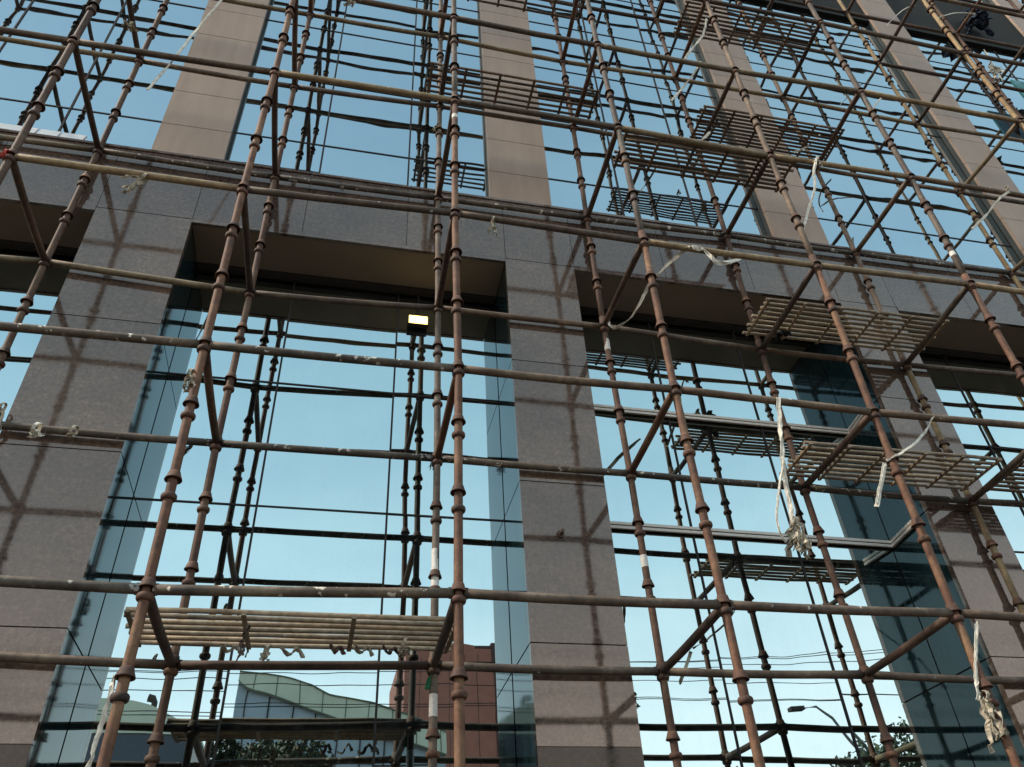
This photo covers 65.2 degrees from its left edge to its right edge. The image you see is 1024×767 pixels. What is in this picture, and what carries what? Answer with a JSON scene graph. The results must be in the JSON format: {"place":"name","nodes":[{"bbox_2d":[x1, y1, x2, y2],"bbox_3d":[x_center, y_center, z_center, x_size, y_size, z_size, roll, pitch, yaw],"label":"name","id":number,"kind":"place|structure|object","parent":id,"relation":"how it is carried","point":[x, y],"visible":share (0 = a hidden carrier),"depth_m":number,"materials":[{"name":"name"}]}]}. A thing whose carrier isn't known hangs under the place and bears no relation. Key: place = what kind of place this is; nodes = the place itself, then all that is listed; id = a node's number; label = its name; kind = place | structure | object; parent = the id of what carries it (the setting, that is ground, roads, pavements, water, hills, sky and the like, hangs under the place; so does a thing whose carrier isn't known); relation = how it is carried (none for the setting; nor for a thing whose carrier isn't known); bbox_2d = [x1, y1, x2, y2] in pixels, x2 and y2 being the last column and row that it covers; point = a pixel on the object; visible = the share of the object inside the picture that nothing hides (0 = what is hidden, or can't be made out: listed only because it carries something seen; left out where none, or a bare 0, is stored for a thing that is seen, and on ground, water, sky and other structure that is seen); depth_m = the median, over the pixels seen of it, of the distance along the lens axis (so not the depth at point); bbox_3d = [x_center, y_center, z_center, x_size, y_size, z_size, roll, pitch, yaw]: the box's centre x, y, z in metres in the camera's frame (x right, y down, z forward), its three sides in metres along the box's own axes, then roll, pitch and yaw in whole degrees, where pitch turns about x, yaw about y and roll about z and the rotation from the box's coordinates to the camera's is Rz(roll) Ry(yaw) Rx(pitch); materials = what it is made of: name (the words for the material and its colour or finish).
{"place":"outdoors","nodes":[
{"label":"outdoors","id":0,"kind":"place"},
{"bbox_2d":[594,404,864,434],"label":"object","id":1,"kind":"object","parent":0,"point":[712,418],"visible":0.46,"depth_m":7.48,"materials":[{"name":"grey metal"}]},
{"bbox_3d":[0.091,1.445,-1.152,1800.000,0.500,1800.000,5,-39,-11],"label":"ground","id":2,"kind":"structure","parent":0,"visible":0},
{"bbox_2d":[0,0,100,184],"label":"scaffold upright","id":3,"kind":"object","parent":2,"relation":"on","point":[56,73],"visible":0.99,"depth_m":5.87,"materials":[{"name":"red metal"}]},
{"bbox_2d":[10,161,47,260],"bbox_3d":[-3.500,-1.237,5.799,0.056,0.104,1.004,6,-40,-12],"label":"scaffold cross tube","id":4,"kind":"object","parent":3,"relation":"attached to","point":[23,198],"visible":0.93,"depth_m":5.75,"materials":[{"name":"brown metal"}]},
{"bbox_2d":[0,575,141,594],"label":"scaffold ledger","id":5,"kind":"object","parent":3,"relation":"attached to","point":[68,584],"visible":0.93,"depth_m":3.73,"materials":[{"name":"paint"}]},
{"bbox_2d":[73,46,100,148],"bbox_3d":[-3.569,-2.388,6.717,0.053,0.070,1.002,5,-39,-11],"label":"scaffold cross tube","id":6,"kind":"object","parent":3,"relation":"attached to","point":[85,93],"visible":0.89,"depth_m":6.68,"materials":[{"name":"brown metal"}]},
{"bbox_2d":[0,321,200,347],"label":"scaffold ledger","id":7,"kind":"object","parent":3,"relation":"attached to","point":[94,334],"visible":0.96,"depth_m":4.63,"materials":[{"name":"paint"}]},
{"bbox_2d":[14,153,239,191],"bbox_3d":[-2.645,-1.458,5.541,1.488,0.076,0.056,5,-39,-11],"label":"scaffold ledger","id":8,"kind":"object","parent":3,"relation":"attached to","point":[120,171],"visible":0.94,"depth_m":5.51,"materials":[{"name":"beige metal"}]},
{"bbox_2d":[77,39,271,74],"bbox_3d":[-2.719,-2.647,6.491,1.519,0.081,0.053,5,-39,-11],"label":"scaffold ledger","id":9,"kind":"object","parent":3,"relation":"attached to","point":[169,56],"visible":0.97,"depth_m":6.46,"materials":[{"name":"metal"}]},
{"bbox_2d":[0,0,169,369],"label":"scaffold upright","id":10,"kind":"object","parent":2,"relation":"on","point":[26,301],"visible":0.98,"depth_m":6.66,"materials":[{"name":"red metal"}]},
{"bbox_2d":[0,36,136,62],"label":"scaffold ledger","id":11,"kind":"object","parent":10,"relation":"attached to","point":[63,48],"visible":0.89,"depth_m":7.87,"materials":[{"name":"beige metal"}]},
{"bbox_2d":[0,651,166,669],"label":"scaffold ledger","id":12,"kind":"object","parent":10,"relation":"attached to","point":[35,658],"visible":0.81,"depth_m":4.47,"materials":[{"name":"metal"}]},
{"bbox_2d":[0,421,212,446],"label":"scaffold ledger","id":13,"kind":"object","parent":10,"relation":"attached to","point":[14,426],"visible":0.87,"depth_m":5.38,"materials":[{"name":"paint"}]},
{"bbox_2d":[101,148,271,178],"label":"scaffold ledger","id":14,"kind":"object","parent":10,"relation":"attached to","point":[181,163],"visible":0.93,"depth_m":7.21,"materials":[{"name":"paint"}]},
{"bbox_2d":[96,0,295,766],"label":"scaffold upright","id":15,"kind":"object","parent":2,"relation":"on","point":[119,699],"visible":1,"depth_m":4.30,"materials":[{"name":"red metal"}]},
{"bbox_2d":[147,596,175,667],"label":"scaffold cross tube","id":16,"kind":"object","parent":15,"relation":"attached to","point":[153,612],"visible":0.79,"depth_m":4.16,"materials":[{"name":"brown metal"}]},
{"bbox_2d":[203,354,219,443],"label":"scaffold cross tube","id":17,"kind":"object","parent":15,"relation":"attached to","point":[210,396],"visible":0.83,"depth_m":5.14,"materials":[{"name":"brown metal"}]},
{"bbox_2d":[241,197,252,291],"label":"scaffold cross tube","id":18,"kind":"object","parent":15,"relation":"attached to","point":[247,246],"visible":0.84,"depth_m":6.04,"materials":[{"name":"brown metal"}]},
{"bbox_2d":[151,583,453,598],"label":"scaffold ledger","id":19,"kind":"object","parent":15,"relation":"attached to","point":[267,591],"visible":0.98,"depth_m":3.94,"materials":[{"name":"paint"}]},
{"bbox_2d":[209,341,454,371],"bbox_3d":[-1.085,-0.162,4.918,1.508,0.063,0.055,5,-39,-11],"label":"scaffold ledger","id":20,"kind":"object","parent":15,"relation":"attached to","point":[319,356],"visible":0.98,"depth_m":4.89,"materials":[{"name":"paint"}]},
{"bbox_2d":[247,186,451,215],"bbox_3d":[-1.170,-1.329,5.845,1.503,0.107,0.054,5,-39,-11],"label":"scaffold ledger","id":21,"kind":"object","parent":15,"relation":"attached to","point":[343,200],"visible":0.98,"depth_m":5.82,"materials":[{"name":"metal"}]},
{"bbox_2d":[278,70,451,102],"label":"scaffold ledger","id":22,"kind":"object","parent":15,"relation":"attached to","point":[359,85],"visible":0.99,"depth_m":6.77,"materials":[{"name":"beige metal"}]},
{"bbox_2d":[144,0,315,766],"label":"scaffold upright","id":23,"kind":"object","parent":2,"relation":"on","point":[155,741],"visible":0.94,"depth_m":5.51,"materials":[{"name":"red metal"}]},
{"bbox_2d":[48,259,246,294],"bbox_3d":[-2.862,-0.837,6.320,1.524,0.149,0.054,5,-39,-11],"label":"scaffold ledger","id":24,"kind":"object","parent":23,"relation":"attached to","point":[135,275],"visible":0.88,"depth_m":6.29,"materials":[{"name":"beige metal"}]},
{"bbox_2d":[142,59,291,88],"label":"scaffold ledger","id":25,"kind":"object","parent":23,"relation":"attached to","point":[210,73],"visible":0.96,"depth_m":8.15,"materials":[{"name":"brown metal"}]},
{"bbox_2d":[176,660,429,670],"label":"scaffold ledger","id":26,"kind":"object","parent":23,"relation":"attached to","point":[288,665],"visible":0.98,"depth_m":4.70,"materials":[{"name":"brown metal"}]},
{"bbox_2d":[220,440,433,461],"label":"scaffold ledger","id":27,"kind":"object","parent":23,"relation":"attached to","point":[322,450],"visible":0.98,"depth_m":5.65,"materials":[{"name":"paint"}]},
{"bbox_2d":[253,290,434,310],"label":"scaffold ledger","id":28,"kind":"object","parent":23,"relation":"attached to","point":[333,300],"visible":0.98,"depth_m":6.58,"materials":[{"name":"metal"}]},
{"bbox_2d":[278,175,435,199],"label":"scaffold ledger","id":29,"kind":"object","parent":23,"relation":"attached to","point":[354,187],"visible":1,"depth_m":7.50,"materials":[{"name":"paint"}]},
{"bbox_2d":[297,85,437,107],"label":"scaffold ledger","id":30,"kind":"object","parent":23,"relation":"attached to","point":[365,96],"visible":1,"depth_m":8.46,"materials":[{"name":"brown metal"}]},
{"bbox_2d":[425,0,443,766],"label":"scaffold upright","id":31,"kind":"object","parent":2,"relation":"on","point":[432,754],"visible":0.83,"depth_m":5.83,"materials":[{"name":"brown metal"}]},
{"bbox_2d":[441,196,584,220],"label":"scaffold ledger","id":32,"kind":"object","parent":31,"relation":"attached to","point":[517,209],"visible":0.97,"depth_m":7.80,"materials":[{"name":"paint"}]},
{"bbox_2d":[441,306,600,328],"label":"scaffold ledger","id":33,"kind":"object","parent":31,"relation":"attached to","point":[517,317],"visible":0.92,"depth_m":6.91,"materials":[{"name":"metal"}]},
{"bbox_2d":[441,455,627,476],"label":"scaffold ledger","id":34,"kind":"object","parent":31,"relation":"attached to","point":[537,466],"visible":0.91,"depth_m":5.96,"materials":[{"name":"paint"}]},
{"bbox_2d":[449,0,467,766],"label":"scaffold upright","id":35,"kind":"object","parent":2,"relation":"on","point":[459,678],"visible":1,"depth_m":4.70,"materials":[{"name":"red metal"}]},
{"bbox_2d":[430,602,453,667],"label":"scaffold cross tube","id":36,"kind":"object","parent":35,"relation":"attached to","point":[443,638],"visible":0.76,"depth_m":4.49,"materials":[{"name":"brown metal"}]},
{"bbox_2d":[123,607,453,653],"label":"grating platform","id":37,"kind":"structure","parent":36,"relation":"on","point":[300,630],"depth_m":4.48,"materials":[{"name":"metal"}]},
{"bbox_2d":[457,15,594,46],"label":"scaffold ledger","id":38,"kind":"object","parent":35,"relation":"attached to","point":[525,31],"visible":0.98,"depth_m":7.96,"materials":[{"name":"metal"}]},
{"bbox_2d":[458,98,615,129],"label":"scaffold ledger","id":39,"kind":"object","parent":35,"relation":"attached to","point":[528,112],"visible":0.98,"depth_m":7.07,"materials":[{"name":"metal"}]},
{"bbox_2d":[458,210,640,243],"bbox_3d":[0.301,-1.196,6.141,1.477,0.093,0.054,5,-39,-11],"label":"scaffold ledger","id":40,"kind":"object","parent":35,"relation":"attached to","point":[548,227],"visible":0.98,"depth_m":6.12,"materials":[{"name":"metal"}]},
{"bbox_2d":[463,588,720,609],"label":"scaffold ledger","id":41,"kind":"object","parent":35,"relation":"attached to","point":[529,597],"visible":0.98,"depth_m":4.24,"materials":[{"name":"metal"}]},
{"bbox_2d":[0,0,1023,766],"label":"office building","id":42,"kind":"structure","parent":2,"relation":"on","point":[80,508],"depth_m":6.82,"materials":[{"name":"grey stone"}]},
{"bbox_2d":[0,247,74,431],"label":"window","id":43,"kind":"structure","parent":42,"relation":"in","point":[16,279],"depth_m":6.67,"materials":[{"name":"blue glass"}]},
{"bbox_2d":[0,0,208,148],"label":"window","id":44,"kind":"structure","parent":42,"relation":"in","point":[25,70],"depth_m":8.79,"materials":[{"name":"blue glass"}]},
{"bbox_2d":[58,270,515,766],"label":"window","id":45,"kind":"structure","parent":42,"relation":"in","point":[274,518],"depth_m":5.93,"materials":[{"name":"blue glass"}]},
{"bbox_2d":[227,0,486,195],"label":"window","id":46,"kind":"structure","parent":42,"relation":"in","point":[395,143],"depth_m":9.49,"materials":[{"name":"blue glass"}]},
{"bbox_2d":[527,0,766,235],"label":"window","id":47,"kind":"structure","parent":42,"relation":"in","point":[641,102],"depth_m":10.61,"materials":[{"name":"blue glass"}]},
{"bbox_2d":[610,520,911,547],"bbox_3d":[1.999,1.163,6.586,2.772,0.085,0.353,5,-39,-11],"label":"cable channel","id":48,"kind":"object","parent":42,"relation":"attached to","point":[900,535],"visible":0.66,"depth_m":6.72,"materials":[{"name":"metal"}]},
{"bbox_2d":[581,314,974,766],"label":"window","id":49,"kind":"structure","parent":42,"relation":"in","point":[800,722],"depth_m":6.50,"materials":[{"name":"blue glass"}]},
{"bbox_2d":[722,0,1023,271],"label":"window","id":50,"kind":"structure","parent":42,"relation":"in","point":[906,229],"depth_m":11.32,"materials":[{"name":"blue glass"}]},
{"bbox_2d":[909,34,1023,192],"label":"window","id":51,"kind":"structure","parent":42,"relation":"in","point":[972,96],"depth_m":13.30,"materials":[{"name":"blue glass"}]},
{"bbox_2d":[919,352,1023,570],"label":"window","id":52,"kind":"structure","parent":42,"relation":"in","point":[961,394],"depth_m":8.36,"materials":[{"name":"blue glass"}]},
{"bbox_2d":[550,2,682,766],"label":"scaffold upright","id":53,"kind":"object","parent":2,"relation":"on","point":[672,737],"visible":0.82,"depth_m":6.17,"materials":[{"name":"red metal"}]},
{"bbox_2d":[438,660,658,675],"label":"scaffold ledger","id":54,"kind":"object","parent":53,"relation":"attached to","point":[548,669],"visible":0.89,"depth_m":5.01,"materials":[{"name":"metal"}]},
{"bbox_2d":[607,325,758,351],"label":"scaffold ledger","id":55,"kind":"object","parent":53,"relation":"attached to","point":[629,330],"visible":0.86,"depth_m":7.17,"materials":[{"name":"metal"}]},
{"bbox_2d":[666,667,863,678],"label":"scaffold ledger","id":56,"kind":"object","parent":53,"relation":"attached to","point":[774,674],"visible":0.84,"depth_m":5.31,"materials":[{"name":"metal"}]},
{"bbox_2d":[584,0,765,766],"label":"scaffold upright","id":57,"kind":"object","parent":2,"relation":"on","point":[745,699],"visible":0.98,"depth_m":5.05,"materials":[{"name":"red metal"}]},
{"bbox_2d":[462,365,671,392],"bbox_3d":[0.374,-0.025,5.208,1.443,0.066,0.054,5,-39,-11],"label":"scaffold ledger","id":58,"kind":"object","parent":57,"relation":"attached to","point":[529,376],"visible":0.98,"depth_m":5.18,"materials":[{"name":"metal"}]},
{"bbox_2d":[572,50,596,125],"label":"scaffold cross tube","id":59,"kind":"object","parent":57,"relation":"attached to","point":[586,83],"visible":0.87,"depth_m":8.47,"materials":[{"name":"red metal"}]},
{"bbox_2d":[426,62,599,119],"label":"grating platform","id":60,"kind":"structure","parent":59,"relation":"on","point":[497,91],"depth_m":8.55,"materials":[{"name":"brown metal"}]},
{"bbox_2d":[628,393,672,473],"bbox_3d":[0.995,0.365,5.733,0.054,0.081,1.003,4,-39,-10],"label":"scaffold cross tube","id":61,"kind":"object","parent":57,"relation":"attached to","point":[659,418],"visible":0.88,"depth_m":5.69,"materials":[{"name":"red metal"}]},
{"bbox_2d":[601,43,732,72],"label":"scaffold ledger","id":62,"kind":"object","parent":57,"relation":"attached to","point":[666,58],"visible":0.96,"depth_m":8.24,"materials":[{"name":"beige metal"}]},
{"bbox_2d":[660,609,719,673],"bbox_3d":[1.068,1.544,4.793,0.055,0.074,1.002,5,-39,-11],"label":"scaffold cross tube","id":63,"kind":"object","parent":57,"relation":"attached to","point":[698,633],"visible":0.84,"depth_m":4.74,"materials":[{"name":"brown metal"}]},
{"bbox_2d":[621,125,767,157],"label":"scaffold ledger","id":64,"kind":"object","parent":57,"relation":"attached to","point":[680,139],"visible":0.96,"depth_m":7.33,"materials":[{"name":"beige metal"}]},
{"bbox_2d":[647,239,813,267],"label":"scaffold ledger","id":65,"kind":"object","parent":57,"relation":"attached to","point":[733,254],"visible":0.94,"depth_m":6.39,"materials":[{"name":"beige metal"}]},
{"bbox_2d":[678,386,870,415],"bbox_3d":[1.811,0.119,5.483,1.462,0.092,0.057,5,-39,-11],"label":"scaffold ledger","id":66,"kind":"object","parent":57,"relation":"attached to","point":[771,400],"visible":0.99,"depth_m":5.45,"materials":[{"name":"metal"}]},
{"bbox_2d":[776,397,797,542],"bbox_3d":[1.766,0.520,5.136,0.183,1.064,0.047,-12,-39,11],"label":"loose strap","id":67,"kind":"object","parent":66,"relation":"hanging from","point":[784,474],"visible":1,"depth_m":5.12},
{"bbox_2d":[784,516,811,559],"bbox_3d":[1.726,0.939,4.859,0.172,0.264,0.137,5,-39,-11],"label":"hanging rag","id":68,"kind":"object","parent":67,"relation":"hanging from","point":[803,544],"visible":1,"depth_m":4.83,"materials":[{"name":"beige fabric"}]},
{"bbox_2d":[728,600,952,617],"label":"scaffold ledger","id":69,"kind":"object","parent":57,"relation":"attached to","point":[835,609],"visible":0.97,"depth_m":4.53,"materials":[{"name":"metal"}]},
{"bbox_2d":[647,0,899,766],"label":"scaffold upright","id":70,"kind":"object","parent":2,"relation":"on","point":[886,737],"visible":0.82,"depth_m":6.36,"materials":[{"name":"red metal"}]},
{"bbox_2d":[590,217,724,237],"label":"scaffold ledger","id":71,"kind":"object","parent":70,"relation":"attached to","point":[657,227],"visible":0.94,"depth_m":8.11,"materials":[{"name":"paint"}]},
{"bbox_2d":[634,471,801,490],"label":"scaffold ledger","id":72,"kind":"object","parent":70,"relation":"attached to","point":[707,480],"visible":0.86,"depth_m":6.22,"materials":[{"name":"paint"}]},
{"bbox_2d":[765,348,904,366],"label":"scaffold ledger","id":73,"kind":"object","parent":70,"relation":"attached to","point":[831,357],"visible":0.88,"depth_m":7.42,"materials":[{"name":"metal"}]},
{"bbox_2d":[808,485,969,503],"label":"scaffold ledger","id":74,"kind":"object","parent":70,"relation":"attached to","point":[887,495],"visible":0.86,"depth_m":6.50,"materials":[{"name":"paint"}]},
{"bbox_2d":[872,671,1023,684],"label":"scaffold ledger","id":75,"kind":"object","parent":70,"relation":"attached to","point":[887,675],"visible":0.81,"depth_m":5.56,"materials":[{"name":"metal"}]},
{"bbox_2d":[702,0,1022,766],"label":"scaffold upright","id":76,"kind":"object","parent":2,"relation":"on","point":[956,619],"visible":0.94,"depth_m":5.56,"materials":[{"name":"red metal"}]},
{"bbox_2d":[612,132,796,192],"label":"grating platform","id":77,"kind":"structure","parent":76,"relation":"on","point":[690,158],"depth_m":7.59,"materials":[{"name":"brown metal"}]},
{"bbox_2d":[700,73,734,148],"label":"scaffold cross tube","id":78,"kind":"object","parent":76,"relation":"attached to","point":[720,102],"visible":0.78,"depth_m":8.71,"materials":[{"name":"brown metal"}]},
{"bbox_2d":[689,105,844,160],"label":"grating platform","id":79,"kind":"structure","parent":78,"relation":"on","point":[753,133],"depth_m":9.13,"materials":[{"name":"brown metal"}]},
{"bbox_2d":[738,69,858,92],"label":"scaffold ledger","id":80,"kind":"object","parent":76,"relation":"attached to","point":[797,81],"visible":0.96,"depth_m":8.54,"materials":[{"name":"beige metal"}]},
{"bbox_2d":[803,415,869,488],"bbox_3d":[2.430,0.519,6.003,0.056,0.059,1.001,5,-39,-11],"label":"scaffold cross tube","id":81,"kind":"object","parent":76,"relation":"attached to","point":[854,432],"visible":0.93,"depth_m":5.96,"materials":[{"name":"brown metal"}]},
{"bbox_2d":[779,441,1001,491],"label":"grating platform","id":82,"kind":"structure","parent":81,"relation":"on","point":[920,460],"depth_m":6.31,"materials":[{"name":"metal"}]},
{"bbox_2d":[773,154,908,178],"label":"scaffold ledger","id":83,"kind":"object","parent":76,"relation":"attached to","point":[842,166],"visible":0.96,"depth_m":7.61,"materials":[{"name":"beige metal"}]},
{"bbox_2d":[864,617,949,676],"bbox_3d":[2.508,1.671,5.086,0.055,0.069,1.002,4,-39,-10],"label":"scaffold cross tube","id":84,"kind":"object","parent":76,"relation":"attached to","point":[917,639],"visible":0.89,"depth_m":5.04,"materials":[{"name":"brown metal"}]},
{"bbox_2d":[876,409,1023,428],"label":"scaffold ledger","id":85,"kind":"object","parent":76,"relation":"attached to","point":[950,419],"visible":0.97,"depth_m":5.71,"materials":[{"name":"metal"}]},
{"bbox_2d":[980,690,1008,753],"bbox_3d":[2.582,1.815,4.306,0.126,0.316,0.092,-29,-45,28],"label":"hanging rag","id":86,"kind":"object","parent":76,"relation":"hanging from","point":[988,711],"visible":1,"depth_m":4.29,"materials":[{"name":"beige fabric"}]},
{"bbox_2d":[735,0,1023,612],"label":"scaffold upright","id":87,"kind":"object","parent":2,"relation":"on","point":[991,543],"visible":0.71,"depth_m":7.48,"materials":[{"name":"metal"}]},
{"bbox_2d":[859,252,1010,274],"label":"scaffold ledger","id":88,"kind":"object","parent":87,"relation":"attached to","point":[929,263],"visible":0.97,"depth_m":8.74,"materials":[{"name":"paint"}]},
{"bbox_2d":[803,0,1023,385],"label":"scaffold upright","id":89,"kind":"object","parent":2,"relation":"on","point":[995,328],"visible":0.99,"depth_m":7.46,"materials":[{"name":"red metal"}]},
{"bbox_2d":[782,25,819,96],"bbox_3d":[3.627,-4.039,10.044,0.056,0.062,1.002,4,-39,-10],"label":"scaffold cross tube","id":90,"kind":"object","parent":89,"relation":"attached to","point":[804,55],"visible":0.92,"depth_m":9.98,"materials":[{"name":"brown metal"}]},
{"bbox_2d":[673,0,816,56],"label":"grating platform","id":91,"kind":"structure","parent":90,"relation":"on","point":[759,36],"depth_m":9.72,"materials":[{"name":"brown metal"}]},
{"bbox_2d":[824,21,962,54],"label":"scaffold ledger","id":92,"kind":"object","parent":89,"relation":"attached to","point":[891,37],"visible":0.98,"depth_m":9.80,"materials":[{"name":"metal"}]},
{"bbox_2d":[819,263,968,286],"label":"scaffold ledger","id":93,"kind":"object","parent":89,"relation":"attached to","point":[889,274],"visible":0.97,"depth_m":6.68,"materials":[{"name":"beige metal"}]},
{"bbox_2d":[905,287,967,364],"bbox_3d":[3.830,-0.513,7.229,0.055,0.111,1.005,4,-39,-10],"label":"scaffold cross tube","id":94,"kind":"object","parent":89,"relation":"attached to","point":[961,294],"visible":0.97,"depth_m":7.19,"materials":[{"name":"metal"}]},
{"bbox_2d":[742,297,949,353],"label":"grating platform","id":95,"kind":"structure","parent":94,"relation":"on","point":[767,302],"depth_m":7.25,"materials":[{"name":"metal"}]},
{"bbox_2d":[836,0,1023,297],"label":"scaffold upright","id":96,"kind":"object","parent":2,"relation":"on","point":[929,144],"visible":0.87,"depth_m":10.27,"materials":[{"name":"metal"}]},
{"bbox_2d":[920,0,1023,131],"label":"scaffold upright","id":97,"kind":"object","parent":2,"relation":"on","point":[978,72],"visible":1,"depth_m":9.78,"materials":[{"name":"metal"}]},
{"bbox_2d":[862,89,1017,122],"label":"scaffold ledger","id":98,"kind":"object","parent":97,"relation":"attached to","point":[939,106],"visible":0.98,"depth_m":8.88,"materials":[{"name":"beige metal"}]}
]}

